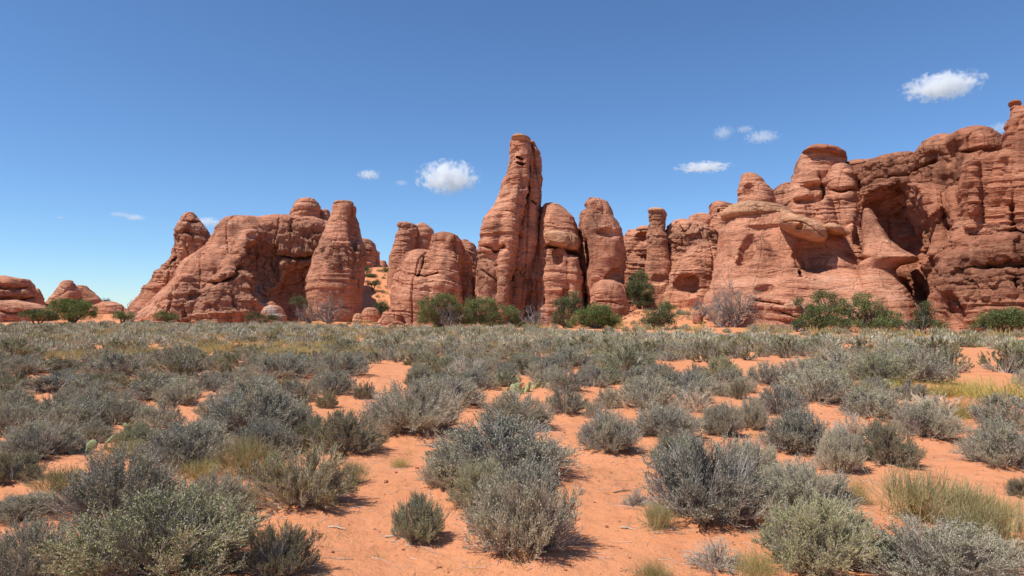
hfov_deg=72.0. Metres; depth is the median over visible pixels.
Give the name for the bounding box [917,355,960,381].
dark brush
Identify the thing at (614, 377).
pale brush
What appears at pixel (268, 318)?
juniper bush
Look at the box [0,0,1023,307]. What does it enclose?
sky
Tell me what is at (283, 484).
dark brush
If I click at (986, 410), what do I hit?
sagebrush
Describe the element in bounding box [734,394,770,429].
sagebrush
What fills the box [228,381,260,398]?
dark brush
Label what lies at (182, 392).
sagebrush
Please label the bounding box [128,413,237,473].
sagebrush
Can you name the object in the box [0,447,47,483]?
dark brush
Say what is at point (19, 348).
pale brush
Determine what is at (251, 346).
pale brush
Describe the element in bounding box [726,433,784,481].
sagebrush
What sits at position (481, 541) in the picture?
dry grass
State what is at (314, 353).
sagebrush
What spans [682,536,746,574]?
dead brush
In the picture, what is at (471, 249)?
back fin
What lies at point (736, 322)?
dead tree
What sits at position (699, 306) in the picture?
dead tree
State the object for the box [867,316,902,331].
juniper bush
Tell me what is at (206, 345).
grass clump
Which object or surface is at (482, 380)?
sagebrush
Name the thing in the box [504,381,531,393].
prickly pear
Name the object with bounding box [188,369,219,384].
sagebrush
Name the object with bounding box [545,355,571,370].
sagebrush
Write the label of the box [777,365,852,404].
sagebrush
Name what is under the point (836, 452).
sagebrush
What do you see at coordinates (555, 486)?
twig litter
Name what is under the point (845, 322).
juniper bush
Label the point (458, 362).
sagebrush
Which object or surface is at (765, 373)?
sagebrush
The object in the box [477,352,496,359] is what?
pale brush
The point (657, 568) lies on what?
grass clump
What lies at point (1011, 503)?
grass clump
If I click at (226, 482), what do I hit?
sagebrush
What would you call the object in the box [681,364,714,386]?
sagebrush
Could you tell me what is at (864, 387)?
pale brush
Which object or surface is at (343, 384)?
sagebrush
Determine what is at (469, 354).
pale brush
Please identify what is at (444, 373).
dark brush
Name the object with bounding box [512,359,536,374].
dark brush
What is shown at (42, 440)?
sagebrush
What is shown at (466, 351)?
sagebrush
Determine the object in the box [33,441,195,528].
sagebrush
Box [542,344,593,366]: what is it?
sagebrush
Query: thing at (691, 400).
dead brush
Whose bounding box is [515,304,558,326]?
dead tree
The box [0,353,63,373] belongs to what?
sagebrush
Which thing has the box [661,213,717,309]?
rounded ridge
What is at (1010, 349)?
pale brush
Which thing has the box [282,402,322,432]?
sagebrush
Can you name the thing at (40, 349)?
pale brush
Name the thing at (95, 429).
sagebrush
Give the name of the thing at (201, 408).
sagebrush
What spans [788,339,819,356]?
sagebrush
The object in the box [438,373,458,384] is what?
sagebrush
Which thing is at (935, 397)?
dead brush
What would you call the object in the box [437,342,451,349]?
pale brush
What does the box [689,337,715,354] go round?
sagebrush
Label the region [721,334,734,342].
dark brush
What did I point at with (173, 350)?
sagebrush
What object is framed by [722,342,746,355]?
sagebrush
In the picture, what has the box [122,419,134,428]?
prickly pear
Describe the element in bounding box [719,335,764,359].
dark brush
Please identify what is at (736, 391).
dark brush
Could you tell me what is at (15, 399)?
sagebrush
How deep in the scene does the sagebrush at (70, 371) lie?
14.36 m
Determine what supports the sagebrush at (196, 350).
on the ground at (598, 515)
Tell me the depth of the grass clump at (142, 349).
24.25 m
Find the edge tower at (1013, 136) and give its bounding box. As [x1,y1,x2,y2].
[1002,100,1023,223]
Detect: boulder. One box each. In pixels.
[260,305,286,322]
[352,313,362,322]
[361,307,379,321]
[692,310,702,323]
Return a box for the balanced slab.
[778,213,827,243]
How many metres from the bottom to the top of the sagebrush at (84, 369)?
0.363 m
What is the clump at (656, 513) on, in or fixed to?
on the ground at (598, 515)
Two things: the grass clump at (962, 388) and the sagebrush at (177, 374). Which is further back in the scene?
the sagebrush at (177, 374)
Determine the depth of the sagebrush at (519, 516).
4.62 m
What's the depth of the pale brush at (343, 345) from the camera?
26.27 m
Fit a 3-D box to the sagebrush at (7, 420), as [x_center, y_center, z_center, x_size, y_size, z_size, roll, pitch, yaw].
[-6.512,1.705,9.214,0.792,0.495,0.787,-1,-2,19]
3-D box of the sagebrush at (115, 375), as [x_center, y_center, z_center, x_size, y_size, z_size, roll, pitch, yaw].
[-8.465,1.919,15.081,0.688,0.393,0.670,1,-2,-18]
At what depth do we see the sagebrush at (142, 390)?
12.32 m
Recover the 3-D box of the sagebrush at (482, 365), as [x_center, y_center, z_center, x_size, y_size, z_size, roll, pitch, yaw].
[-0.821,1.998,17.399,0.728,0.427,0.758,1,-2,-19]
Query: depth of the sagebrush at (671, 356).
22.03 m
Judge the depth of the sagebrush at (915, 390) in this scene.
12.76 m
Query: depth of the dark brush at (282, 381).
14.22 m
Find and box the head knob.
[737,172,775,202]
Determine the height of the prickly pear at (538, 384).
0.237 m
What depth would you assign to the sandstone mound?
98.20 m
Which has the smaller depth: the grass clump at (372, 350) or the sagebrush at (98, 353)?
the sagebrush at (98, 353)
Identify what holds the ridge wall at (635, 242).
on the ground at (598, 515)
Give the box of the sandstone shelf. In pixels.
[89,301,126,313]
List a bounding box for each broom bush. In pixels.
[15,462,88,495]
[80,438,150,460]
[166,455,232,481]
[202,431,286,484]
[337,457,373,484]
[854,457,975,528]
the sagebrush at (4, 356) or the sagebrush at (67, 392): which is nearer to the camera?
the sagebrush at (67, 392)
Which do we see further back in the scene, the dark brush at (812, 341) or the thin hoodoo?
the thin hoodoo
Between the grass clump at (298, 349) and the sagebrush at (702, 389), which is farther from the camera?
the grass clump at (298, 349)
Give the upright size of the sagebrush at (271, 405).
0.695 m
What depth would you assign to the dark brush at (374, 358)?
21.43 m
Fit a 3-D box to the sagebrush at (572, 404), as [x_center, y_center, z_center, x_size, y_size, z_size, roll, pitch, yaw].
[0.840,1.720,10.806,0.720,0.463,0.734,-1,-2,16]
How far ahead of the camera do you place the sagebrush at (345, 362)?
16.37 m
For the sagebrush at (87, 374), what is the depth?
15.50 m
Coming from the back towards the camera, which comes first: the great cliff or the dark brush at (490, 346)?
the great cliff
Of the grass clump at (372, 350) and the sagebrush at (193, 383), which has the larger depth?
the grass clump at (372, 350)
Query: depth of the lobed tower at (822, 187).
69.33 m
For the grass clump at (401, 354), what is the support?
on the ground at (598, 515)
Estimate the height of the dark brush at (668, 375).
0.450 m
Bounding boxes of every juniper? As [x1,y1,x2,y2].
[41,296,102,322]
[288,294,308,321]
[365,265,377,276]
[374,298,389,317]
[414,291,465,327]
[459,295,523,327]
[551,290,583,327]
[564,299,623,328]
[625,268,657,308]
[790,288,849,330]
[839,290,904,331]
[968,305,1023,335]
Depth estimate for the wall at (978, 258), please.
49.02 m
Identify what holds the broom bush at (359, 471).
on the ground at (598, 515)
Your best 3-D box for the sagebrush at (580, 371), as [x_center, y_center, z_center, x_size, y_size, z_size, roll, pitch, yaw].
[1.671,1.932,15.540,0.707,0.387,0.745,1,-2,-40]
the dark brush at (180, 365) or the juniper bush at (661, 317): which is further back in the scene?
the juniper bush at (661, 317)
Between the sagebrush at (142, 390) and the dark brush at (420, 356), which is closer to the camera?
the sagebrush at (142, 390)
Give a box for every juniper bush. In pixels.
[16,308,61,323]
[110,309,137,322]
[151,309,181,322]
[243,311,279,323]
[364,279,380,290]
[376,267,388,271]
[636,304,678,328]
[656,300,676,313]
[790,317,808,331]
[825,313,864,330]
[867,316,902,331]
[886,317,951,330]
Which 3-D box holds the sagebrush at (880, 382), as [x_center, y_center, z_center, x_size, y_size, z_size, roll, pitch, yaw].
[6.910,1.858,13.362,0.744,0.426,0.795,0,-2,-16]
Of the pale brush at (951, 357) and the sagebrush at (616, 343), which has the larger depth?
the sagebrush at (616, 343)
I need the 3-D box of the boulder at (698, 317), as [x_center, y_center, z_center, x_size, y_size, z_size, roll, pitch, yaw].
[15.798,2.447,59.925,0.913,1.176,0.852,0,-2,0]
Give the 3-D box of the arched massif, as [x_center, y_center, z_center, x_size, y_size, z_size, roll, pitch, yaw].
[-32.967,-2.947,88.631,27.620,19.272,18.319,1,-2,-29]
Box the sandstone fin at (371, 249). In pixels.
[362,238,376,267]
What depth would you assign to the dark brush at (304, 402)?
11.28 m
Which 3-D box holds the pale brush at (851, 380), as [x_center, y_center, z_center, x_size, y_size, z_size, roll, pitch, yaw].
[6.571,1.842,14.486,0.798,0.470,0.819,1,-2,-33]
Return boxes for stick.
[327,523,345,528]
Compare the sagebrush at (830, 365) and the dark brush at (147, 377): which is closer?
the dark brush at (147, 377)
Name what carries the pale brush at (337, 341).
on the ground at (598, 515)
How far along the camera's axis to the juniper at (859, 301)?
49.76 m
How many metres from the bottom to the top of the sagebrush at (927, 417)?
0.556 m
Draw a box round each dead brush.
[443,353,482,376]
[620,487,649,506]
[676,386,718,412]
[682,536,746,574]
[708,377,730,391]
[825,409,869,438]
[910,390,965,414]
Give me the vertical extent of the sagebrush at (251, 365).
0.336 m
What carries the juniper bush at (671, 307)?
on the ground at (598, 515)
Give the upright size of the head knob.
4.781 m
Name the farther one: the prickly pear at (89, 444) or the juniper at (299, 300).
the juniper at (299, 300)
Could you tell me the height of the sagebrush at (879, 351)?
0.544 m
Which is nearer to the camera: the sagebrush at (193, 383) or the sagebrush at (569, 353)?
the sagebrush at (193, 383)
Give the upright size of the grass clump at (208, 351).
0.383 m
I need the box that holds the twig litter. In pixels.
[0,389,1023,575]
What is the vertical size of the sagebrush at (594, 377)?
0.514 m
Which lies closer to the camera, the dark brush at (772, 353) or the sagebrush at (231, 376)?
the sagebrush at (231, 376)
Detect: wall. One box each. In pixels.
[623,225,665,310]
[926,148,1023,332]
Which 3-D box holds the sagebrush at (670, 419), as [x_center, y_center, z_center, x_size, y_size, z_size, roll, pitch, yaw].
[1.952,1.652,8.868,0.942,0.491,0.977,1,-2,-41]
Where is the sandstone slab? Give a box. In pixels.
[0,300,58,322]
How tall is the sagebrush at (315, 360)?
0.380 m
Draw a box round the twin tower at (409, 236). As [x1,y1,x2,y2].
[387,221,433,290]
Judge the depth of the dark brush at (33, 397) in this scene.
11.97 m
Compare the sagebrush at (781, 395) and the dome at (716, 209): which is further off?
the dome at (716, 209)
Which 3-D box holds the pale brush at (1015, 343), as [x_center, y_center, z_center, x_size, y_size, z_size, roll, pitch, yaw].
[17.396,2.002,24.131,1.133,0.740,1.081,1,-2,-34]
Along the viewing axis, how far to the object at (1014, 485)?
6.13 m
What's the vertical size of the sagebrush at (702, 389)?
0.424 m
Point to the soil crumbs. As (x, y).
(403, 549)
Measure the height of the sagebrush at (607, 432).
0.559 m
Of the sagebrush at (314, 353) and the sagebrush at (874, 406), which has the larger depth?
the sagebrush at (314, 353)
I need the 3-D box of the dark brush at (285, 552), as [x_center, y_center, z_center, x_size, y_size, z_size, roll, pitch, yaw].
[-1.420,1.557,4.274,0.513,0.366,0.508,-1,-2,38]
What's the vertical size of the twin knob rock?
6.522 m
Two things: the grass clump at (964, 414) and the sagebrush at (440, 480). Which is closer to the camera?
the sagebrush at (440, 480)
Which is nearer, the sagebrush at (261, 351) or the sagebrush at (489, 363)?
the sagebrush at (489, 363)
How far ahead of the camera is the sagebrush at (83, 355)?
19.37 m
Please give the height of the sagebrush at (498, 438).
0.632 m
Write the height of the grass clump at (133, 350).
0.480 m
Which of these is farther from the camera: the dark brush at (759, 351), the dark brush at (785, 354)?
the dark brush at (785, 354)
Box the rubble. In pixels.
[359,311,1022,335]
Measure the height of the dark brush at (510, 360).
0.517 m
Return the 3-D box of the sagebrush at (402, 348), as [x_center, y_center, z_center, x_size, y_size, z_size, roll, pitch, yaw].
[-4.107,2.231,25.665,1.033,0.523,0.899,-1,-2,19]
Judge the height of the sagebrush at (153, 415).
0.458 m
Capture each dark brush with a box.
[0,320,1009,348]
[0,367,17,379]
[0,387,37,402]
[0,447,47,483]
[8,402,42,418]
[14,372,32,380]
[38,357,85,372]
[73,345,95,351]
[75,370,138,389]
[111,341,144,352]
[136,370,170,387]
[148,347,212,376]
[210,360,236,374]
[226,516,326,575]
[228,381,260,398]
[237,436,362,512]
[277,376,297,389]
[293,411,326,449]
[296,405,390,455]
[297,395,311,410]
[315,388,338,408]
[352,377,377,398]
[365,350,384,363]
[401,351,423,365]
[402,366,432,385]
[411,351,439,363]
[423,361,443,373]
[432,366,462,377]
[484,344,497,352]
[500,343,511,352]
[500,351,514,361]
[502,355,523,363]
[506,348,520,356]
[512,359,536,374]
[517,342,535,352]
[571,333,593,347]
[591,341,621,354]
[607,364,622,378]
[635,340,662,355]
[650,337,668,349]
[652,359,679,372]
[655,367,688,381]
[675,348,693,359]
[684,363,717,381]
[689,340,725,361]
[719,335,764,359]
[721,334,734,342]
[726,374,749,398]
[765,337,805,352]
[767,349,778,355]
[769,335,784,346]
[776,344,799,357]
[804,337,824,348]
[843,338,876,350]
[850,344,870,351]
[850,415,928,469]
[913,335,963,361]
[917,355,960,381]
[928,336,958,350]
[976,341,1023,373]
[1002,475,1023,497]
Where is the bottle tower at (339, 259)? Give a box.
[305,200,367,321]
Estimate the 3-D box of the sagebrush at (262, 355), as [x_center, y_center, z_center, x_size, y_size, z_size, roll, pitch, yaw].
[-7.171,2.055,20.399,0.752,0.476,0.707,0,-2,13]
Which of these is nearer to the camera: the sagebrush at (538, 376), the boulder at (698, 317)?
the sagebrush at (538, 376)
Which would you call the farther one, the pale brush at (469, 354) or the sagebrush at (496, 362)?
the pale brush at (469, 354)
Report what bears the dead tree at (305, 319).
on the ground at (598, 515)
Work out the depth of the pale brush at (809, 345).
25.71 m
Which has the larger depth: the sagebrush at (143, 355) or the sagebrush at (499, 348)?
the sagebrush at (499, 348)
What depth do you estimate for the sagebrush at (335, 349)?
24.43 m
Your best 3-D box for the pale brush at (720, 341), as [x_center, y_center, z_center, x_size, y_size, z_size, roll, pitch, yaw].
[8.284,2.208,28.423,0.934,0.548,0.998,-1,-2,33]
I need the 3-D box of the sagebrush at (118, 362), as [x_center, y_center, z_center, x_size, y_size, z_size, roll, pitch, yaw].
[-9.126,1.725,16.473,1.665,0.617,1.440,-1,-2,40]
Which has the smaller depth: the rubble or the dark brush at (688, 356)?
the dark brush at (688, 356)
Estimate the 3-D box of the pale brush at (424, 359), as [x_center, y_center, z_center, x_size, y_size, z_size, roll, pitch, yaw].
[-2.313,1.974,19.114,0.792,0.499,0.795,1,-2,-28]
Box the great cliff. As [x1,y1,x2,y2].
[846,125,1002,323]
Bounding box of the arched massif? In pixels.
[133,197,329,323]
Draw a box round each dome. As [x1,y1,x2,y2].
[0,275,46,305]
[709,200,731,236]
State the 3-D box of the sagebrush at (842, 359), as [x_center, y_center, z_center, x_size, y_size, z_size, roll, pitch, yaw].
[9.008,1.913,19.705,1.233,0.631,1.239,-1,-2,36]
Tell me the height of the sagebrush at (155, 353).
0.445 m
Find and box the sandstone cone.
[45,280,82,307]
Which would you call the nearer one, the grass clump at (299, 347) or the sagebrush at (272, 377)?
the sagebrush at (272, 377)
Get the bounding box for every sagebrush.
[0,319,1023,419]
[0,351,15,359]
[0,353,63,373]
[0,388,44,412]
[0,401,46,437]
[0,414,87,458]
[0,489,65,525]
[0,513,79,575]
[3,367,98,391]
[33,395,111,433]
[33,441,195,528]
[35,389,83,411]
[40,400,79,422]
[49,366,84,387]
[59,388,77,401]
[60,384,81,393]
[61,352,84,362]
[63,385,119,405]
[73,351,100,363]
[73,417,116,443]
[75,356,96,364]
[75,362,103,375]
[80,371,93,381]
[82,377,124,396]
[84,351,155,374]
[84,392,140,426]
[85,347,108,358]
[88,347,116,360]
[106,369,128,384]
[109,398,151,420]
[115,371,209,400]
[128,352,151,361]
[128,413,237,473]
[129,395,188,429]
[131,368,162,382]
[144,348,166,359]
[148,380,201,406]
[160,352,185,364]
[163,341,197,355]
[164,371,185,379]
[172,417,226,439]
[175,350,200,360]
[178,377,200,390]
[179,464,263,514]
[182,348,205,356]
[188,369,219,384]
[192,389,237,417]
[193,356,219,369]
[197,376,230,391]
[201,380,311,433]
[209,370,241,383]
[219,374,279,392]
[224,367,255,380]
[226,345,255,358]
[231,414,303,459]
[237,353,262,368]
[241,349,258,361]
[244,372,280,385]
[248,348,270,357]
[249,360,267,371]
[251,348,316,378]
[259,352,276,360]
[279,376,322,401]
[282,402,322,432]
[295,360,316,375]
[307,370,338,383]
[311,349,325,359]
[312,349,372,375]
[312,356,320,362]
[312,369,357,393]
[326,346,345,356]
[357,374,467,436]
[358,348,372,358]
[378,348,397,359]
[383,348,406,361]
[384,342,410,355]
[405,362,433,374]
[407,362,426,372]
[409,347,421,354]
[414,439,470,490]
[416,365,491,408]
[419,409,585,483]
[423,341,443,354]
[430,372,450,381]
[436,347,458,355]
[437,354,458,362]
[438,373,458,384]
[440,342,458,353]
[443,363,470,371]
[445,361,471,368]
[455,349,470,357]
[456,447,586,563]
[457,377,477,392]
[458,365,487,379]
[463,344,484,355]
[465,365,501,387]
[466,356,487,366]
[467,362,490,374]
[475,359,494,370]
[475,388,555,429]
[490,358,501,367]
[490,362,520,378]
[492,345,508,354]
[493,361,515,372]
[506,353,528,362]
[520,347,539,355]
[523,358,561,378]
[525,347,540,354]
[528,353,544,365]
[530,367,555,386]
[538,344,550,352]
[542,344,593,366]
[542,366,591,390]
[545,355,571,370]
[545,385,590,413]
[575,340,593,352]
[575,402,646,452]
[577,359,600,370]
[577,367,592,383]
[579,363,611,386]
[581,400,603,417]
[585,353,601,364]
[587,342,604,351]
[593,386,622,409]
[598,336,626,350]
[610,372,686,409]
[619,366,660,383]
[621,376,644,392]
[629,401,708,437]
[637,424,784,527]
[645,362,671,376]
[650,348,665,359]
[654,349,681,361]
[655,340,676,351]
[656,369,719,392]
[668,351,684,360]
[673,380,715,402]
[675,346,691,354]
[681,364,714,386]
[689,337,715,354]
[698,398,745,436]
[709,383,730,396]
[710,365,747,383]
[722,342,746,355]
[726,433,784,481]
[729,375,759,392]
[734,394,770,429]
[742,361,782,384]
[748,452,866,522]
[752,381,809,414]
[758,403,830,453]
[773,354,825,378]
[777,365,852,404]
[779,371,802,384]
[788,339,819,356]
[796,377,817,399]
[811,345,856,365]
[812,420,868,472]
[817,341,850,354]
[823,350,845,360]
[824,360,847,372]
[834,385,907,419]
[839,376,854,388]
[849,346,873,357]
[851,508,1023,575]
[861,375,897,393]
[866,384,889,397]
[867,349,893,357]
[883,395,974,439]
[886,345,959,381]
[890,379,931,400]
[947,410,1023,468]
[966,391,1023,426]
[1010,368,1023,386]
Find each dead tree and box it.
[111,300,145,322]
[294,301,324,322]
[302,291,350,323]
[435,302,465,326]
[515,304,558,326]
[686,280,733,326]
[692,297,709,315]
[712,264,761,327]
[900,314,931,333]
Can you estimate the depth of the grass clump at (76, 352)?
23.05 m
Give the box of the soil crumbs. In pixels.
[0,375,1023,573]
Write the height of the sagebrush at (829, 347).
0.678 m
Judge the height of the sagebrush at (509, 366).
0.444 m
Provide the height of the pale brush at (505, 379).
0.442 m
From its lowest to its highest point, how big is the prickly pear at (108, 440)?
0.208 m
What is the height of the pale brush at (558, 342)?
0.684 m
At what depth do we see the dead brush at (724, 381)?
13.80 m
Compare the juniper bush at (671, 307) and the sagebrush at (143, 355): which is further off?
the juniper bush at (671, 307)
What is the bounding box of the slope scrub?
[272,265,1023,339]
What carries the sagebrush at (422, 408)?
on the ground at (598, 515)
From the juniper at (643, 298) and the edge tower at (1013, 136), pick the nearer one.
the edge tower at (1013, 136)
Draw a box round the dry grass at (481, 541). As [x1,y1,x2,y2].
[3,377,1023,575]
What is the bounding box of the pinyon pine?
[911,298,939,333]
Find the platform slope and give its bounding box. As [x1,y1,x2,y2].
[701,201,922,328]
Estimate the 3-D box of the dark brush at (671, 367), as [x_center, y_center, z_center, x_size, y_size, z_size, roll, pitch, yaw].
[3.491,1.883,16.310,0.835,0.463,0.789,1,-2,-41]
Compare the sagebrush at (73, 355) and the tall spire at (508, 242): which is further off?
the tall spire at (508, 242)
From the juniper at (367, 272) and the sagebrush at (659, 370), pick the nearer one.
the sagebrush at (659, 370)
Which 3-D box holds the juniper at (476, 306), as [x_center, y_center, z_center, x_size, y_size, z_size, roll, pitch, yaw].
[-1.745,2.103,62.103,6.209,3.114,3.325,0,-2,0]
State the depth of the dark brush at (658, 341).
26.39 m
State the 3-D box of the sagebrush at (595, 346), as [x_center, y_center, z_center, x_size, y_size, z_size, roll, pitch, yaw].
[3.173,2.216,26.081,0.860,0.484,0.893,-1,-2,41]
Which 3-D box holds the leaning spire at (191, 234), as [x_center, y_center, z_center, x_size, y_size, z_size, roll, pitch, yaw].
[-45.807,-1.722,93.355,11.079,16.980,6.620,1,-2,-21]
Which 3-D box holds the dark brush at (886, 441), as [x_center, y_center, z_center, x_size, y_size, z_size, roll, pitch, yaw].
[3.888,1.594,7.329,0.864,0.505,0.701,0,-2,6]
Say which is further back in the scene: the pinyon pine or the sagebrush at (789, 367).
the pinyon pine
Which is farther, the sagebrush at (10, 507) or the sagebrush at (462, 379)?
the sagebrush at (462, 379)
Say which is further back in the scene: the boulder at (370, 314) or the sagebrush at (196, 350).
the boulder at (370, 314)
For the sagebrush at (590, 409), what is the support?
on the ground at (598, 515)
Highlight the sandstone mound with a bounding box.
[76,285,101,304]
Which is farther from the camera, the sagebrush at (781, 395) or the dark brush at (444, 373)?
the dark brush at (444, 373)
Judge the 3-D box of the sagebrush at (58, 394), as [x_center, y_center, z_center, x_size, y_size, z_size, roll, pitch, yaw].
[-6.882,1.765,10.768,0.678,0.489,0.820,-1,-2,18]
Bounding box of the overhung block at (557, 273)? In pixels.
[528,202,586,325]
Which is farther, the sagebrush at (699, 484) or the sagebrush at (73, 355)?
the sagebrush at (73, 355)
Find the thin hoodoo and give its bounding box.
[642,207,670,309]
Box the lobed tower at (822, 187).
[773,144,863,258]
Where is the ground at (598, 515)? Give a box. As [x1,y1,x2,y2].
[0,267,1023,575]
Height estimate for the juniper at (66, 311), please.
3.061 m
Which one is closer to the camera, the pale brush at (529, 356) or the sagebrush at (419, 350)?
the pale brush at (529, 356)
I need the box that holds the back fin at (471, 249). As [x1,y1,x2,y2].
[462,239,477,320]
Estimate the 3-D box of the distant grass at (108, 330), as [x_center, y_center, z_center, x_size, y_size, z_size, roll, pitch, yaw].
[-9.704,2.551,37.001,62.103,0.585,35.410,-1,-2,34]
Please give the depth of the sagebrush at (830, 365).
17.22 m
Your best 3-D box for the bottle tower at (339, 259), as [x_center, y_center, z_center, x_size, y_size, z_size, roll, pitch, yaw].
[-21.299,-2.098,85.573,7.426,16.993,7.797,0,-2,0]
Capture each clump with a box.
[41,350,65,358]
[42,349,62,357]
[61,348,92,359]
[67,347,110,359]
[121,344,147,353]
[128,346,156,352]
[187,341,218,350]
[197,344,216,353]
[207,341,235,348]
[215,342,238,352]
[281,342,311,352]
[284,343,324,354]
[308,339,334,346]
[362,346,393,356]
[387,456,412,468]
[393,346,421,358]
[619,550,682,575]
[636,497,697,534]
[715,543,797,575]
[843,477,878,506]
[856,377,922,392]
[891,377,977,398]
[916,489,1023,554]
[923,476,1023,526]
[928,374,1006,396]
[932,374,1023,401]
[936,396,981,419]
[984,492,1023,519]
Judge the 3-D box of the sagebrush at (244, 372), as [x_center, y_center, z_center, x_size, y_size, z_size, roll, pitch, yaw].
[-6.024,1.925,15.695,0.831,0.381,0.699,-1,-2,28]
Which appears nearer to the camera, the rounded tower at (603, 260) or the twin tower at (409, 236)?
the rounded tower at (603, 260)
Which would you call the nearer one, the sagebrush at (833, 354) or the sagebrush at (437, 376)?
the sagebrush at (437, 376)
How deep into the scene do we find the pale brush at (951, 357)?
17.85 m
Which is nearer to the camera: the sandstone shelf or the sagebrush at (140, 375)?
the sagebrush at (140, 375)
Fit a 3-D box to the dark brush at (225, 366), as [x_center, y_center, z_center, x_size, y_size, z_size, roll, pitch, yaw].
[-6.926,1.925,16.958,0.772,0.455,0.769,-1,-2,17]
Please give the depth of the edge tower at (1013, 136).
49.68 m
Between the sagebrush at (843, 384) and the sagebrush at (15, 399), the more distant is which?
the sagebrush at (843, 384)
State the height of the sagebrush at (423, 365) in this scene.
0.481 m
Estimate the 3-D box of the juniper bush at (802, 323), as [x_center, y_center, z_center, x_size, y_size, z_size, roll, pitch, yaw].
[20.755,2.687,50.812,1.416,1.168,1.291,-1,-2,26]
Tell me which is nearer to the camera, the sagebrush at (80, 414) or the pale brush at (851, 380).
the sagebrush at (80, 414)
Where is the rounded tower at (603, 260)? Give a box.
[578,197,629,319]
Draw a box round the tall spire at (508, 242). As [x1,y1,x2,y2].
[475,133,542,324]
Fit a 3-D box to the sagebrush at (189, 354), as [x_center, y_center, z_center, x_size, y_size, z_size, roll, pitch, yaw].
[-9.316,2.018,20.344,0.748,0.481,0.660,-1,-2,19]
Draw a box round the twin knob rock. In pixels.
[380,260,387,266]
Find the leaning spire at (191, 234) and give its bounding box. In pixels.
[126,212,210,315]
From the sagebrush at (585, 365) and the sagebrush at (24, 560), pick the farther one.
the sagebrush at (585, 365)
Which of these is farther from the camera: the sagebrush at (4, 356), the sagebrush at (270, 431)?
the sagebrush at (4, 356)
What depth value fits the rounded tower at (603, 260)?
70.58 m
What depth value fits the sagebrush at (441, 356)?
19.55 m
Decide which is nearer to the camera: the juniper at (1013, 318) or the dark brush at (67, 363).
the dark brush at (67, 363)
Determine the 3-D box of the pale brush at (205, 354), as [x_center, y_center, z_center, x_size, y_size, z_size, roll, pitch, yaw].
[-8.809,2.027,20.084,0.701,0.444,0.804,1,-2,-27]
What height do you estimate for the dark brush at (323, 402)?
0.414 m
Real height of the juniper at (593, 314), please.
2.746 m
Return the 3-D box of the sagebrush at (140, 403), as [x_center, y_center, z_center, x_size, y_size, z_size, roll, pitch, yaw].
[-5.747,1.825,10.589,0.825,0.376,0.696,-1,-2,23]
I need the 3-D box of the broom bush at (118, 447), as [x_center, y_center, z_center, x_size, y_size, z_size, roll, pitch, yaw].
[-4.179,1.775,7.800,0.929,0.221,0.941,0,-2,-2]
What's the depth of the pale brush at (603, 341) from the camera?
26.75 m
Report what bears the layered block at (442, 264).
on the ground at (598, 515)
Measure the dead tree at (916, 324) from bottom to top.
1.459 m
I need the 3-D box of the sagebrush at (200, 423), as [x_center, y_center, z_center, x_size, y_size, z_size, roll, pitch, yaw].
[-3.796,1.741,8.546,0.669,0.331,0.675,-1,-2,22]
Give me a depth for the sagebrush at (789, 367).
15.38 m
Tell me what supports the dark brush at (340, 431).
on the ground at (598, 515)
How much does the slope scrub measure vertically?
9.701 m
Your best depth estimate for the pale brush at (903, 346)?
22.89 m
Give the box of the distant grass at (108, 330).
[3,325,901,347]
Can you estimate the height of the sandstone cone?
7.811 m
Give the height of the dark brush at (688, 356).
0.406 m
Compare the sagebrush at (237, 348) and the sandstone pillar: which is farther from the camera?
the sandstone pillar
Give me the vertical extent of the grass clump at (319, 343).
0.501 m
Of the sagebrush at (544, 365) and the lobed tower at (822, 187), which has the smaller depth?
the sagebrush at (544, 365)
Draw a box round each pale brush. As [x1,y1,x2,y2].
[0,320,1023,393]
[0,371,26,392]
[1,336,34,357]
[22,478,276,575]
[33,346,47,356]
[100,337,129,349]
[105,419,163,444]
[191,351,215,362]
[212,356,226,365]
[214,350,240,361]
[217,352,240,366]
[233,348,247,360]
[239,342,269,353]
[296,354,311,363]
[331,337,354,350]
[334,342,354,353]
[337,338,358,349]
[391,488,451,543]
[414,353,437,365]
[433,355,457,367]
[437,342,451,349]
[445,452,510,510]
[466,351,479,360]
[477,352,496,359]
[490,368,520,386]
[514,350,534,363]
[541,348,552,355]
[545,338,585,354]
[591,338,659,374]
[597,335,618,346]
[597,364,622,384]
[623,374,651,386]
[648,430,689,462]
[704,352,744,375]
[710,337,725,348]
[748,486,899,575]
[801,341,819,351]
[812,366,854,384]
[843,349,917,381]
[843,378,875,401]
[885,343,915,354]
[930,346,974,372]
[999,345,1023,357]
[1005,336,1023,350]
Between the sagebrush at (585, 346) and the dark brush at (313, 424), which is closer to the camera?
the dark brush at (313, 424)
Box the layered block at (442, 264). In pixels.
[377,231,474,324]
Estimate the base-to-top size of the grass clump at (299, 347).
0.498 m
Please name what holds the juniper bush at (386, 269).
on the ground at (598, 515)
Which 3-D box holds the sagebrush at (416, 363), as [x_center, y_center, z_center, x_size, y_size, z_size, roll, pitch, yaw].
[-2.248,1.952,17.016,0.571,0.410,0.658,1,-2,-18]
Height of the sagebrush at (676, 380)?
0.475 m
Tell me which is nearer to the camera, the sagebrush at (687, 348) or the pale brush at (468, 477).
the pale brush at (468, 477)
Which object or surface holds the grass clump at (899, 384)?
on the ground at (598, 515)
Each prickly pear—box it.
[67,438,97,453]
[103,434,113,447]
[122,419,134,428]
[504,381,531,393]
[526,379,548,388]
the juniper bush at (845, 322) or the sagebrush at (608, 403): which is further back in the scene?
the juniper bush at (845, 322)
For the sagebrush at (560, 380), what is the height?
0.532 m
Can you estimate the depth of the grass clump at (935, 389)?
13.33 m

